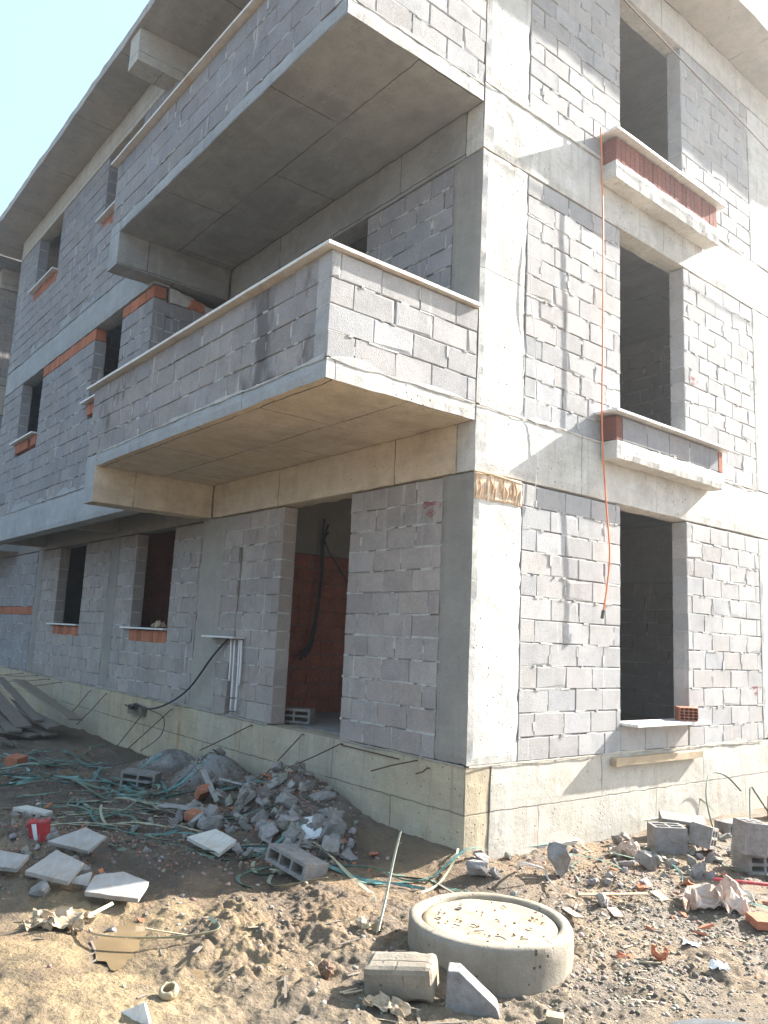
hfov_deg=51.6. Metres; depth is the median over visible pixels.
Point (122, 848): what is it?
strap
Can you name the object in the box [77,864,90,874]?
concrete chunk
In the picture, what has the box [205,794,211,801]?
concrete chunk
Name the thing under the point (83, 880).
marble slab
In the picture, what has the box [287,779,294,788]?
concrete chunk
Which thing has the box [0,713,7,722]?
plank
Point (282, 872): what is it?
concrete chunk
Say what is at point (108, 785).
strap
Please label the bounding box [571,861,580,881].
strap
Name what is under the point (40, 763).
strap
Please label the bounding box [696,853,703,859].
concrete chunk
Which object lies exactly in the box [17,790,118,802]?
strap
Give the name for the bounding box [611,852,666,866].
strap
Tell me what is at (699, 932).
brick shard
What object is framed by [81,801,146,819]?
strap
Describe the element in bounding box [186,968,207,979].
puddle
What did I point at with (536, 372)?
string
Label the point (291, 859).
hollow block
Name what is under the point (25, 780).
strap
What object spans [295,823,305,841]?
concrete chunk
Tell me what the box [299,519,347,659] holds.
cable bundle
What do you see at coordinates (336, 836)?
concrete chunk
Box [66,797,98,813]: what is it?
strap
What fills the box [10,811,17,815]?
concrete chunk
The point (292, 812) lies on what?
concrete chunk
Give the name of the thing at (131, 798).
strap
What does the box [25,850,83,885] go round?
marble slab
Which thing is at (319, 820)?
concrete chunk
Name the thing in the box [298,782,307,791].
concrete chunk
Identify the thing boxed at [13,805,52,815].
marble slab
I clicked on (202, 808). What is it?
concrete chunk
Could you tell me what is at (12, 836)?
concrete chunk
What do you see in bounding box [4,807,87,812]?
strap
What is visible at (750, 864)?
hollow block
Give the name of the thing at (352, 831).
concrete chunk
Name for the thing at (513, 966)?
manhole
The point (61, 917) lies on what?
crumpled paper
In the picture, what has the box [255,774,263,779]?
concrete chunk
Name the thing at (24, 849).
concrete chunk
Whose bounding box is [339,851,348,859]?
concrete chunk
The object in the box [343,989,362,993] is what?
wood splinter
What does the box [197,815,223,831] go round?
concrete chunk
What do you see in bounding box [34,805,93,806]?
strap
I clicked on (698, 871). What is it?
concrete chunk
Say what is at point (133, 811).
strap
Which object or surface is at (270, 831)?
concrete chunk
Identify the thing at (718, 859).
concrete chunk
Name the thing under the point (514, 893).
concrete chunk
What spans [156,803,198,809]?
marble slab
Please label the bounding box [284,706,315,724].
hollow block
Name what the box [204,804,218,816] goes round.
concrete chunk
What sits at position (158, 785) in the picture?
strap
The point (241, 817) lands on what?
concrete chunk
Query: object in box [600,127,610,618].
hose
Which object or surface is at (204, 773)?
marble slab
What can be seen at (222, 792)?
concrete chunk
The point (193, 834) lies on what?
strap
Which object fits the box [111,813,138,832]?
strap
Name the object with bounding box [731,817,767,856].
hollow block
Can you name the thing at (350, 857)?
concrete chunk
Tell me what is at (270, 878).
strap
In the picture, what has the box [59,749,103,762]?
strap
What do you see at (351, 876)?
strap
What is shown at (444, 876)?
strap
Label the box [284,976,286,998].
wood splinter
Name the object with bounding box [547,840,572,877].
concrete chunk
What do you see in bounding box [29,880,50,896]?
concrete chunk
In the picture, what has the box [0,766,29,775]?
strap
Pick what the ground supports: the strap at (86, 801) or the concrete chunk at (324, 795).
the strap at (86, 801)
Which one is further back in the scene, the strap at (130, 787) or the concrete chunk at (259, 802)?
the strap at (130, 787)
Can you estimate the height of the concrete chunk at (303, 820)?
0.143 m
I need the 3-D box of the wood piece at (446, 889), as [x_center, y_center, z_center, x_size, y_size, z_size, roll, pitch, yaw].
[0.524,2.771,5.750,0.031,0.015,0.895,11,-15,-17]
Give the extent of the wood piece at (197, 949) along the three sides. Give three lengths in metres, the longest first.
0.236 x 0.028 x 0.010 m
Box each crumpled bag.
[151,620,166,627]
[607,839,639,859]
[672,875,752,914]
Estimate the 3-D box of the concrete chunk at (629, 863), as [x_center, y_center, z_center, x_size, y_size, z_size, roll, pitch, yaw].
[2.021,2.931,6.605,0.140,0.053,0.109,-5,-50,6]
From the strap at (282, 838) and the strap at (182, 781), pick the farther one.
the strap at (182, 781)
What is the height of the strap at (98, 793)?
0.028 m
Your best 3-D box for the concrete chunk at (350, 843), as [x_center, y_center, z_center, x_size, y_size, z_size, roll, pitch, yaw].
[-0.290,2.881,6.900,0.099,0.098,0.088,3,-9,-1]
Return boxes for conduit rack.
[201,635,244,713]
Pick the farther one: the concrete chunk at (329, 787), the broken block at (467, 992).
the concrete chunk at (329, 787)
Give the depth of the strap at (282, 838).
6.71 m
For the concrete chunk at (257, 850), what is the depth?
6.72 m
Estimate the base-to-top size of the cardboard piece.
0.001 m
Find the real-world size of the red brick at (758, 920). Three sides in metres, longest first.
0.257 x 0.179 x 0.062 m
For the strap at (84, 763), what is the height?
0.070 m
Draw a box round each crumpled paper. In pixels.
[21,906,95,934]
[362,991,418,1016]
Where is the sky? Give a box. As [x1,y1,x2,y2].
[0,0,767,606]
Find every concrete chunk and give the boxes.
[9,833,16,839]
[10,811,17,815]
[21,811,28,817]
[21,845,29,853]
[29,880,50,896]
[45,831,58,840]
[48,813,55,819]
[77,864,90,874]
[106,926,116,931]
[143,846,151,851]
[170,817,179,824]
[171,824,178,828]
[175,808,183,821]
[186,799,203,810]
[188,811,204,827]
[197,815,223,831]
[199,806,206,810]
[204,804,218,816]
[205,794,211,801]
[211,777,218,785]
[212,790,225,804]
[214,779,225,788]
[216,746,225,754]
[216,788,227,796]
[224,825,234,833]
[225,794,234,805]
[231,809,240,821]
[232,806,243,813]
[232,842,243,853]
[233,788,249,806]
[233,813,238,821]
[237,789,255,805]
[238,814,249,822]
[239,783,250,792]
[240,821,252,831]
[241,848,253,858]
[242,806,250,813]
[246,775,255,781]
[246,847,266,854]
[251,809,269,823]
[254,822,261,829]
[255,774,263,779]
[255,797,265,807]
[256,791,274,798]
[258,819,276,826]
[259,822,268,832]
[261,822,278,843]
[262,797,270,805]
[267,777,283,789]
[270,761,285,772]
[270,807,277,816]
[275,791,298,808]
[275,812,287,819]
[275,822,288,832]
[275,866,287,874]
[276,815,299,824]
[277,772,289,779]
[281,827,301,842]
[282,788,295,793]
[282,837,292,842]
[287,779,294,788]
[287,821,298,828]
[288,807,301,817]
[290,761,305,772]
[293,839,301,848]
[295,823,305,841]
[298,767,304,775]
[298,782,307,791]
[299,818,308,823]
[301,840,312,850]
[305,779,316,790]
[308,791,335,800]
[311,813,327,830]
[318,808,343,817]
[318,835,339,859]
[320,812,346,838]
[325,785,332,790]
[328,807,336,816]
[328,833,343,845]
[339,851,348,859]
[341,848,357,861]
[345,838,355,848]
[348,827,356,835]
[465,859,488,875]
[473,850,489,862]
[488,866,500,878]
[504,852,511,858]
[510,891,517,896]
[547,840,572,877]
[570,848,578,853]
[585,878,598,885]
[594,893,608,907]
[603,878,612,884]
[605,871,613,877]
[611,835,622,844]
[619,832,629,840]
[619,859,634,867]
[621,867,627,872]
[635,850,658,870]
[640,877,652,887]
[657,855,663,865]
[660,872,669,877]
[663,858,679,868]
[686,869,691,875]
[687,855,697,865]
[688,848,695,854]
[691,862,706,878]
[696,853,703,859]
[705,850,715,862]
[706,871,715,879]
[711,855,723,862]
[718,833,731,840]
[745,890,755,902]
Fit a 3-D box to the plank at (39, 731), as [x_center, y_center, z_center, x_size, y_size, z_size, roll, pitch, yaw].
[-6.148,3.572,13.365,2.393,0.040,0.223,-3,-8,42]
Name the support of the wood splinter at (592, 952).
on the ground
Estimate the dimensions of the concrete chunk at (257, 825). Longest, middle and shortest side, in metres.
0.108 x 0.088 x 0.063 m
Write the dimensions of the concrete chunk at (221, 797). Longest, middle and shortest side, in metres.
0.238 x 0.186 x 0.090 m
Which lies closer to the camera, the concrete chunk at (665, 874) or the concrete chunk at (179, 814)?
the concrete chunk at (665, 874)
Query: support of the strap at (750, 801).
on the ground
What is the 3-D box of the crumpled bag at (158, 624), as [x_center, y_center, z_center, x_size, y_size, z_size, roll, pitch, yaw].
[-3.327,1.659,11.757,0.254,0.113,0.161,-5,-12,39]
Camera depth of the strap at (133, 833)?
7.19 m
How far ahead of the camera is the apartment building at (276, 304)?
8.85 m
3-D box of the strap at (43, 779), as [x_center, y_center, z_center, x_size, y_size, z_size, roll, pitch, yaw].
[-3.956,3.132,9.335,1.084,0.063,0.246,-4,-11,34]
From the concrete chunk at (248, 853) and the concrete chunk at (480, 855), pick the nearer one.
the concrete chunk at (480, 855)
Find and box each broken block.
[364,951,438,1002]
[445,962,499,1018]
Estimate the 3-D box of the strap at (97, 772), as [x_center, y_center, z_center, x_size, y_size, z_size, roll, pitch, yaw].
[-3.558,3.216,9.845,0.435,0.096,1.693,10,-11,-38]
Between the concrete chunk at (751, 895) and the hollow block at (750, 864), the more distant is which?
the hollow block at (750, 864)
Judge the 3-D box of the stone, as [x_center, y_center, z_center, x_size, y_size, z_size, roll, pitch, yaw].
[-0.312,2.449,4.257,0.079,0.119,0.091,-12,13,-36]
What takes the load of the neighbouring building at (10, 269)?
on the ground
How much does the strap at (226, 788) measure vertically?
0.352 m
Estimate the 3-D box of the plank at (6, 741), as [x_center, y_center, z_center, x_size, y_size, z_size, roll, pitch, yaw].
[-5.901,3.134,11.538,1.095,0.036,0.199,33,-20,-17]
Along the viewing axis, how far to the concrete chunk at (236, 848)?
6.75 m
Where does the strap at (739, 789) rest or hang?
on the ground
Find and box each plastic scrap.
[681,939,700,947]
[708,959,729,969]
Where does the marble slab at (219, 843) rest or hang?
on the ground
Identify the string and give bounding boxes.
[530,243,537,509]
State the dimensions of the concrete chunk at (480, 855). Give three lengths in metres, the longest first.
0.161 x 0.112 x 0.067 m
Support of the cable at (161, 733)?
hanging from the apartment building at (276, 304)
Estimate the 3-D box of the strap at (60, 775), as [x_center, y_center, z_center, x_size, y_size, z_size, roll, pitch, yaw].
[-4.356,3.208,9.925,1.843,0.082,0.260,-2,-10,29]
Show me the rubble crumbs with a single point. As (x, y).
(331, 862)
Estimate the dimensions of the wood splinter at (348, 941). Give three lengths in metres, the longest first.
0.140 x 0.015 x 0.005 m
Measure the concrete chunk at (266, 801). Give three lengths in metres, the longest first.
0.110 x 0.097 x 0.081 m
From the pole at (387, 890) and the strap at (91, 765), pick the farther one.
the strap at (91, 765)
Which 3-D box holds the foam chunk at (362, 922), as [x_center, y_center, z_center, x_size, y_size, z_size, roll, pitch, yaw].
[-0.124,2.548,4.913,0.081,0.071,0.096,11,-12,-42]
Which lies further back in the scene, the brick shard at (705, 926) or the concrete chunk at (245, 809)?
the concrete chunk at (245, 809)
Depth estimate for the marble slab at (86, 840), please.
6.05 m
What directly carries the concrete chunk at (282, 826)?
on the ground
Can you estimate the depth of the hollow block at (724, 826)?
8.26 m
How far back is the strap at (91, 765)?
10.51 m
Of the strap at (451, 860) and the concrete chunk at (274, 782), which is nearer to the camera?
the strap at (451, 860)
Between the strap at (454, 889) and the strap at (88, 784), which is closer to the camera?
the strap at (454, 889)
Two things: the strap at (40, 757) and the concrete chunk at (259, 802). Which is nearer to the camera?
the concrete chunk at (259, 802)
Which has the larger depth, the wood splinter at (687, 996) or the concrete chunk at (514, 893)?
the concrete chunk at (514, 893)
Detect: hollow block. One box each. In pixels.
[119,767,161,789]
[265,843,328,881]
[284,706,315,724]
[647,822,687,854]
[688,822,718,849]
[714,817,761,834]
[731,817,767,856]
[731,849,767,875]
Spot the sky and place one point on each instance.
(52, 52)
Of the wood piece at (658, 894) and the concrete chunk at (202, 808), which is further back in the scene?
the concrete chunk at (202, 808)
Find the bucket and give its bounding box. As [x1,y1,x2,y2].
[26,817,50,841]
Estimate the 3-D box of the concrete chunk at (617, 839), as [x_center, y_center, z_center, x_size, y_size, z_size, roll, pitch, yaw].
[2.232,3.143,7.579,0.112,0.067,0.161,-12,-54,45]
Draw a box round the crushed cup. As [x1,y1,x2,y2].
[158,981,178,1000]
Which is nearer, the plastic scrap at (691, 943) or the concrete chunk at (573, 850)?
the plastic scrap at (691, 943)
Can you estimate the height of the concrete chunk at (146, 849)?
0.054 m
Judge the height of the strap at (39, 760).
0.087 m
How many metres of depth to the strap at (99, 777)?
9.50 m
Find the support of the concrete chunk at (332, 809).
on the concrete chunk at (324, 811)
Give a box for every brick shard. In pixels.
[369,852,377,856]
[615,955,626,957]
[637,882,648,891]
[678,911,686,917]
[679,879,689,884]
[694,929,707,935]
[698,923,713,929]
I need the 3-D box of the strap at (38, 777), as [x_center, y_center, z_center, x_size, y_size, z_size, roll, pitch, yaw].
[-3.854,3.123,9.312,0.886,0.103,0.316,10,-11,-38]
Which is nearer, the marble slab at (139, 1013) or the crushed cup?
the marble slab at (139, 1013)
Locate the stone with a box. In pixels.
[317,959,333,979]
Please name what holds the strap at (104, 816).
on the ground
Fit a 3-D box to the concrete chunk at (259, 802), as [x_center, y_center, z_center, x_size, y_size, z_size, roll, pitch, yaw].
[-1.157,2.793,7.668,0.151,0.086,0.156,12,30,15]
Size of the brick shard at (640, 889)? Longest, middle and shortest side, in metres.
0.080 x 0.076 x 0.020 m
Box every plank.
[0,677,42,721]
[0,685,16,708]
[0,692,31,727]
[0,711,21,732]
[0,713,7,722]
[0,727,38,737]
[0,736,13,745]
[9,697,62,728]
[12,679,82,720]
[20,725,57,735]
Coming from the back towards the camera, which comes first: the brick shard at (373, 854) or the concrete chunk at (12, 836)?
the brick shard at (373, 854)
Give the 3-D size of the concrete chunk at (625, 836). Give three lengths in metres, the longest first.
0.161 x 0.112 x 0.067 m
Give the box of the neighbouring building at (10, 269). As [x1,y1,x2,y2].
[0,254,21,551]
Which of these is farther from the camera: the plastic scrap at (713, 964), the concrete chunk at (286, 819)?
the concrete chunk at (286, 819)
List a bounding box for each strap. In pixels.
[0,759,52,768]
[0,764,58,785]
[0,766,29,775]
[3,780,79,787]
[4,753,68,767]
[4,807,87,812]
[9,776,118,784]
[12,776,88,780]
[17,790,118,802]
[23,773,71,782]
[24,749,79,768]
[27,766,78,777]
[27,776,103,798]
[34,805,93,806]
[34,808,166,817]
[36,803,98,808]
[49,744,104,762]
[50,822,134,825]
[51,821,173,827]
[52,788,135,795]
[52,800,111,802]
[57,760,127,765]
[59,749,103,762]
[66,758,209,803]
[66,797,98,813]
[70,810,105,814]
[73,777,149,789]
[74,766,145,792]
[75,757,116,767]
[76,753,162,804]
[76,810,186,835]
[80,902,219,938]
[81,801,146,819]
[84,764,107,782]
[92,797,141,819]
[93,768,136,790]
[99,794,154,813]
[99,805,131,826]
[101,749,215,797]
[102,807,170,818]
[105,781,168,804]
[108,777,146,791]
[108,824,179,850]
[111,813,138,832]
[115,797,220,809]
[123,782,166,805]
[128,784,159,794]
[135,777,238,795]
[136,803,276,818]
[139,833,215,857]
[163,780,322,806]
[177,832,246,847]
[179,825,267,844]
[187,850,277,874]
[205,823,302,859]
[236,866,274,887]
[241,845,424,889]
[251,840,327,872]
[267,871,327,887]
[299,843,375,902]
[332,865,427,881]
[360,847,487,883]
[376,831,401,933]
[383,872,472,891]
[421,817,657,892]
[457,838,590,857]
[470,843,571,864]
[516,862,559,892]
[571,853,621,868]
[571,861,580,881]
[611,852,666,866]
[650,874,767,907]
[660,852,682,883]
[697,798,718,815]
[705,772,740,826]
[721,858,766,874]
[749,786,767,818]
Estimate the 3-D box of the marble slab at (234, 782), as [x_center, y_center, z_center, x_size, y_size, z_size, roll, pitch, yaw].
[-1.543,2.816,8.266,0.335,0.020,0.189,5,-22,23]
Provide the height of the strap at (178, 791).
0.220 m
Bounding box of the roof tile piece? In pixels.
[651,944,669,960]
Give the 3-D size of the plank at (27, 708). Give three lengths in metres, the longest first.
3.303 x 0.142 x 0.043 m
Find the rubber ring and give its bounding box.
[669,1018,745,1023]
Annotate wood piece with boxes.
[145,928,188,934]
[192,946,202,953]
[433,881,454,892]
[562,907,583,918]
[578,892,647,895]
[607,907,623,917]
[639,961,660,963]
[649,890,669,900]
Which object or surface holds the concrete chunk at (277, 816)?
on the ground
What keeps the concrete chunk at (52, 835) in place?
on the ground
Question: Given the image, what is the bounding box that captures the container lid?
[297,816,321,839]
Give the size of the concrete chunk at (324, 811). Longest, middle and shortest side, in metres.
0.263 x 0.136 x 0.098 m
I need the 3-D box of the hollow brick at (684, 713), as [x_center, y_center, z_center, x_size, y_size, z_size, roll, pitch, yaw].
[3.324,2.214,8.731,0.203,0.143,0.200,2,-9,6]
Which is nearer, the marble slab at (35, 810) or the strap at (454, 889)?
the strap at (454, 889)
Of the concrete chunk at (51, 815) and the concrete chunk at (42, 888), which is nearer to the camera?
the concrete chunk at (42, 888)
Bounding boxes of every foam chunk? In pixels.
[355,916,371,929]
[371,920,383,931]
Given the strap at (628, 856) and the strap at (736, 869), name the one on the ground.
the strap at (736, 869)
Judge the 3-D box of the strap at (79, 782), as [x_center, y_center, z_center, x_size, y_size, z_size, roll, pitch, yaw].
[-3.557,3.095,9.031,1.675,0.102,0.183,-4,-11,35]
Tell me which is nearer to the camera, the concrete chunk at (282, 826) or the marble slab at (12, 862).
the marble slab at (12, 862)
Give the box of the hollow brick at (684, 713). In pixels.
[675,706,698,720]
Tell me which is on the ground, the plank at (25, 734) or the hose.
the plank at (25, 734)
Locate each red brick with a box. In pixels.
[4,753,28,766]
[184,808,204,821]
[194,783,209,800]
[745,912,767,930]
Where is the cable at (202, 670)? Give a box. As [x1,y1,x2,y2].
[133,638,228,709]
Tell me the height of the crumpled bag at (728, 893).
0.216 m
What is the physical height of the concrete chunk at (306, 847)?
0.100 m
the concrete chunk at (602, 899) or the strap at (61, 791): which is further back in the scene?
the strap at (61, 791)
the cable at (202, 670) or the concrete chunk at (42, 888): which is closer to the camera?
the concrete chunk at (42, 888)
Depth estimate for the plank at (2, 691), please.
14.23 m
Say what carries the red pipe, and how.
on the ground
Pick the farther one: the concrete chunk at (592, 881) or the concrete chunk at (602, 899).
the concrete chunk at (592, 881)
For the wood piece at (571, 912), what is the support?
on the ground
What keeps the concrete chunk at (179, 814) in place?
on the rubble crumbs
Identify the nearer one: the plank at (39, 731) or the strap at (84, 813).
the strap at (84, 813)
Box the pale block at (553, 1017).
[546,1010,563,1023]
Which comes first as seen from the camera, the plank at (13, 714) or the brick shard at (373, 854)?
the brick shard at (373, 854)
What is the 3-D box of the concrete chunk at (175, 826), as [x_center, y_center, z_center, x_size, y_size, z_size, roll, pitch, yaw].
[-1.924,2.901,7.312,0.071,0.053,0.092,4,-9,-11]
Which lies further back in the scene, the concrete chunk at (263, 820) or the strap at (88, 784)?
the strap at (88, 784)
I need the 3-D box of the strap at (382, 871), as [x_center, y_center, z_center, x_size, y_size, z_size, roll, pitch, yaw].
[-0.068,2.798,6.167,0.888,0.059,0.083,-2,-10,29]
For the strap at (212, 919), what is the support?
on the ground
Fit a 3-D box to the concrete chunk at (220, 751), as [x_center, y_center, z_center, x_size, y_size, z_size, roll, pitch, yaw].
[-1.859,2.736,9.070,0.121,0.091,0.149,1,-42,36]
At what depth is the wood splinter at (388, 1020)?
3.83 m
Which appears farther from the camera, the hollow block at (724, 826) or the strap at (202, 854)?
the hollow block at (724, 826)
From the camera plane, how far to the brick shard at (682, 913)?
5.55 m
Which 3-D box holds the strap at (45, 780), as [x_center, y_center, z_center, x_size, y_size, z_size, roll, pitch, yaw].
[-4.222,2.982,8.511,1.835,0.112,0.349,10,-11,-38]
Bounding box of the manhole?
[407,892,573,997]
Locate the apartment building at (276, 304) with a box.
[0,0,767,858]
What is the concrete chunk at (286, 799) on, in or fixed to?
on the rubble crumbs
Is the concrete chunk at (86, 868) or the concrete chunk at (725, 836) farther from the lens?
the concrete chunk at (725, 836)
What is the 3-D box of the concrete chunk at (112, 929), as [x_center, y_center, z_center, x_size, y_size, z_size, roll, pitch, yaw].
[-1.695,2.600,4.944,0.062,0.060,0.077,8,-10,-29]
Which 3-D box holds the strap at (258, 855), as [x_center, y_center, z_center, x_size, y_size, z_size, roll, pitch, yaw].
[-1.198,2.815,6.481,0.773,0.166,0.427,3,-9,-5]
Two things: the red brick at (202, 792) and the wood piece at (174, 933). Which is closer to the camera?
the wood piece at (174, 933)
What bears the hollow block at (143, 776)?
on the ground
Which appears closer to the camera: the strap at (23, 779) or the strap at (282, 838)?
the strap at (282, 838)
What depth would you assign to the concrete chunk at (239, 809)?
7.59 m
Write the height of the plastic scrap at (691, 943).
0.026 m
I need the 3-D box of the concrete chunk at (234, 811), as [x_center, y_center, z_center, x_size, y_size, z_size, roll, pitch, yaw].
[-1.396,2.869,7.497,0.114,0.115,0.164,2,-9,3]
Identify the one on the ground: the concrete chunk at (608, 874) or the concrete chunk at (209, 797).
the concrete chunk at (608, 874)
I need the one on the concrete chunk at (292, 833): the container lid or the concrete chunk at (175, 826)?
the container lid
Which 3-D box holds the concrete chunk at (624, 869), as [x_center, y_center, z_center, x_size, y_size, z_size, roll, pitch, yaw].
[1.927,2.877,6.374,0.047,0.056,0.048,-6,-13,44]
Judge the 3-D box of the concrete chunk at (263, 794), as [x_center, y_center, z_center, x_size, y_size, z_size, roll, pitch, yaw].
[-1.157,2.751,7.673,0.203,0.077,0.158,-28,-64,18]
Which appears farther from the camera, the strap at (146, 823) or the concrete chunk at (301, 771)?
the concrete chunk at (301, 771)
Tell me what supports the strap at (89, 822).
on the ground
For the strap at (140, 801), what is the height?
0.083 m
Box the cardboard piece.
[91,921,147,970]
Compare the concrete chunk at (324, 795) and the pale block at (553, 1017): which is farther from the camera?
the concrete chunk at (324, 795)
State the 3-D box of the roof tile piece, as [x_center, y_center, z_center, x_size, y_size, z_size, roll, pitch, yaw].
[1.664,2.639,4.784,0.110,0.114,0.072,5,-34,23]
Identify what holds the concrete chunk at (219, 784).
on the ground
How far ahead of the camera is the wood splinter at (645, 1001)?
4.28 m
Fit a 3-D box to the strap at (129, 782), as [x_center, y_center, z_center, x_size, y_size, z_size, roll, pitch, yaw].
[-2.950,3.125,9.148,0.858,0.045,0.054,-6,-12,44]
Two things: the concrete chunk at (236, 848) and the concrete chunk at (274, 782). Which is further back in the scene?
the concrete chunk at (274, 782)
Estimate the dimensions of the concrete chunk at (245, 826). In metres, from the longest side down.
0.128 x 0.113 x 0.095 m
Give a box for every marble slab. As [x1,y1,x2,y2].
[0,850,28,872]
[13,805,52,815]
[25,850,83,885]
[47,827,105,853]
[70,872,91,886]
[84,872,148,902]
[121,1002,150,1023]
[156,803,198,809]
[187,829,236,856]
[200,769,218,802]
[219,778,243,785]
[658,810,706,837]
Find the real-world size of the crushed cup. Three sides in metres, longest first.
0.105 x 0.104 x 0.067 m
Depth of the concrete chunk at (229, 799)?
7.90 m
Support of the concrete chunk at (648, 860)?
on the ground
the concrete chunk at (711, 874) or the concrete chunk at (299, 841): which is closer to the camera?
the concrete chunk at (711, 874)
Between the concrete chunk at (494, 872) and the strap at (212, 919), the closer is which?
the strap at (212, 919)
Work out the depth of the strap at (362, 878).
6.15 m
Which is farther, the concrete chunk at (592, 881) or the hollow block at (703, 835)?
the hollow block at (703, 835)
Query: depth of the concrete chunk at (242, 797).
7.65 m
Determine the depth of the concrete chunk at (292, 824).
7.03 m
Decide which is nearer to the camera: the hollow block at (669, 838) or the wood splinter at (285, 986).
the wood splinter at (285, 986)
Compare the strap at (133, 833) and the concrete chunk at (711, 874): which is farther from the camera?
the strap at (133, 833)
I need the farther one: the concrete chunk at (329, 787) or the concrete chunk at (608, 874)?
the concrete chunk at (329, 787)
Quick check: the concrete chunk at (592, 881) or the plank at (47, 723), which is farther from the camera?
the plank at (47, 723)
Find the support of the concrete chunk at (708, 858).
on the ground
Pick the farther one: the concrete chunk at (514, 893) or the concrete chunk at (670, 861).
the concrete chunk at (670, 861)
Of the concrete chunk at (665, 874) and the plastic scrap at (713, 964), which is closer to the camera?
the plastic scrap at (713, 964)
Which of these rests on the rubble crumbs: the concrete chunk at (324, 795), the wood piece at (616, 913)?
the concrete chunk at (324, 795)
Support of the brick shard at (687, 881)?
on the ground
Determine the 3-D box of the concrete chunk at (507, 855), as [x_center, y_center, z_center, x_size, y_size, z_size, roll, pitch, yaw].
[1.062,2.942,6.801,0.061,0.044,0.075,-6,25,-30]
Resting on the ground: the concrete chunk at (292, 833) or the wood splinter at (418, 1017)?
the wood splinter at (418, 1017)
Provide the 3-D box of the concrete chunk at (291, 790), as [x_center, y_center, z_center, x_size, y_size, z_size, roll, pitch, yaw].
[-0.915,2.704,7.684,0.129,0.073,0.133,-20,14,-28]
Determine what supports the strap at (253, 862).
on the ground
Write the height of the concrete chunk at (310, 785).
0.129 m
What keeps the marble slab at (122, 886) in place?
on the ground
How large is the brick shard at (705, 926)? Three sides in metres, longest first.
0.131 x 0.043 x 0.020 m
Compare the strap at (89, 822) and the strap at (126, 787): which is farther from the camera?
the strap at (126, 787)
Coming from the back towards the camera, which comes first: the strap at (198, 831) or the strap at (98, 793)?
the strap at (98, 793)
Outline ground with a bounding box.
[0,717,767,1023]
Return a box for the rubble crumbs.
[0,761,760,982]
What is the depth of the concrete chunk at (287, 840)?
6.79 m
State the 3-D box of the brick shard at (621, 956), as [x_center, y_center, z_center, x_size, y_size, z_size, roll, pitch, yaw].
[1.429,2.687,4.802,0.064,0.016,0.049,16,-33,-20]
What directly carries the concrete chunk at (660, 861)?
on the ground
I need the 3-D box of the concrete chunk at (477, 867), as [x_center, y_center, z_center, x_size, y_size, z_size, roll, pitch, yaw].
[0.729,2.777,6.168,0.195,0.142,0.138,1,-5,-1]
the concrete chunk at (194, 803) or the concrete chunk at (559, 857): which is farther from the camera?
the concrete chunk at (194, 803)
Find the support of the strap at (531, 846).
on the ground
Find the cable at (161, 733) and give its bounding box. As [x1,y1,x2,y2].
[140,710,164,750]
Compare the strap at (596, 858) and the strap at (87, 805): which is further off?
the strap at (87, 805)
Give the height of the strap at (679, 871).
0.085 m
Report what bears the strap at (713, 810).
on the ground
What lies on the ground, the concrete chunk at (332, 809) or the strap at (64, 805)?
the strap at (64, 805)
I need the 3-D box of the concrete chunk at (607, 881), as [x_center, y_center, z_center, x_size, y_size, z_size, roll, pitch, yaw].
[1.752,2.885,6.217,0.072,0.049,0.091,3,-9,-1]
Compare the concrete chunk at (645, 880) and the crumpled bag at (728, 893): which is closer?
the crumpled bag at (728, 893)
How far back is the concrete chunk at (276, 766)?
8.18 m
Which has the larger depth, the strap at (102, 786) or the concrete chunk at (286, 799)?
the strap at (102, 786)
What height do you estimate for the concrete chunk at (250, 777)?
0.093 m
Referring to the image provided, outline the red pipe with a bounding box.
[713,877,767,885]
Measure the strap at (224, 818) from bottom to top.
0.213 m
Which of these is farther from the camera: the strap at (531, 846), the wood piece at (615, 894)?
the strap at (531, 846)
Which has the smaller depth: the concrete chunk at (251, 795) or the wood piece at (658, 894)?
the wood piece at (658, 894)
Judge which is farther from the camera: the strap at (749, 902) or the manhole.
the strap at (749, 902)
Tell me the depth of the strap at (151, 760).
9.79 m
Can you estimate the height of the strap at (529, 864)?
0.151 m
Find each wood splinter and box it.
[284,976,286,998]
[324,919,343,924]
[338,938,359,944]
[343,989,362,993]
[375,1017,400,1022]
[416,1012,420,1023]
[427,1021,463,1023]
[589,948,593,961]
[631,998,667,1002]
[680,989,694,1002]
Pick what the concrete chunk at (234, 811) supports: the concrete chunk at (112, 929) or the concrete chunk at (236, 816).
the concrete chunk at (236, 816)
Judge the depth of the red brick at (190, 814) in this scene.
7.52 m
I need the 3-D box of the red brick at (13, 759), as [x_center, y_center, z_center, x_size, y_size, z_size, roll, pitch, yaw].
[-4.685,3.167,10.123,0.200,0.122,0.201,6,-2,17]
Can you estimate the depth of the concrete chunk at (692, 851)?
7.26 m
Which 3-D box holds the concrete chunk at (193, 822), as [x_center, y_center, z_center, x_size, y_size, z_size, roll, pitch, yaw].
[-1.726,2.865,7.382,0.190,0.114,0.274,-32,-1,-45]
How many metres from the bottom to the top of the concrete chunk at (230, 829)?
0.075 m

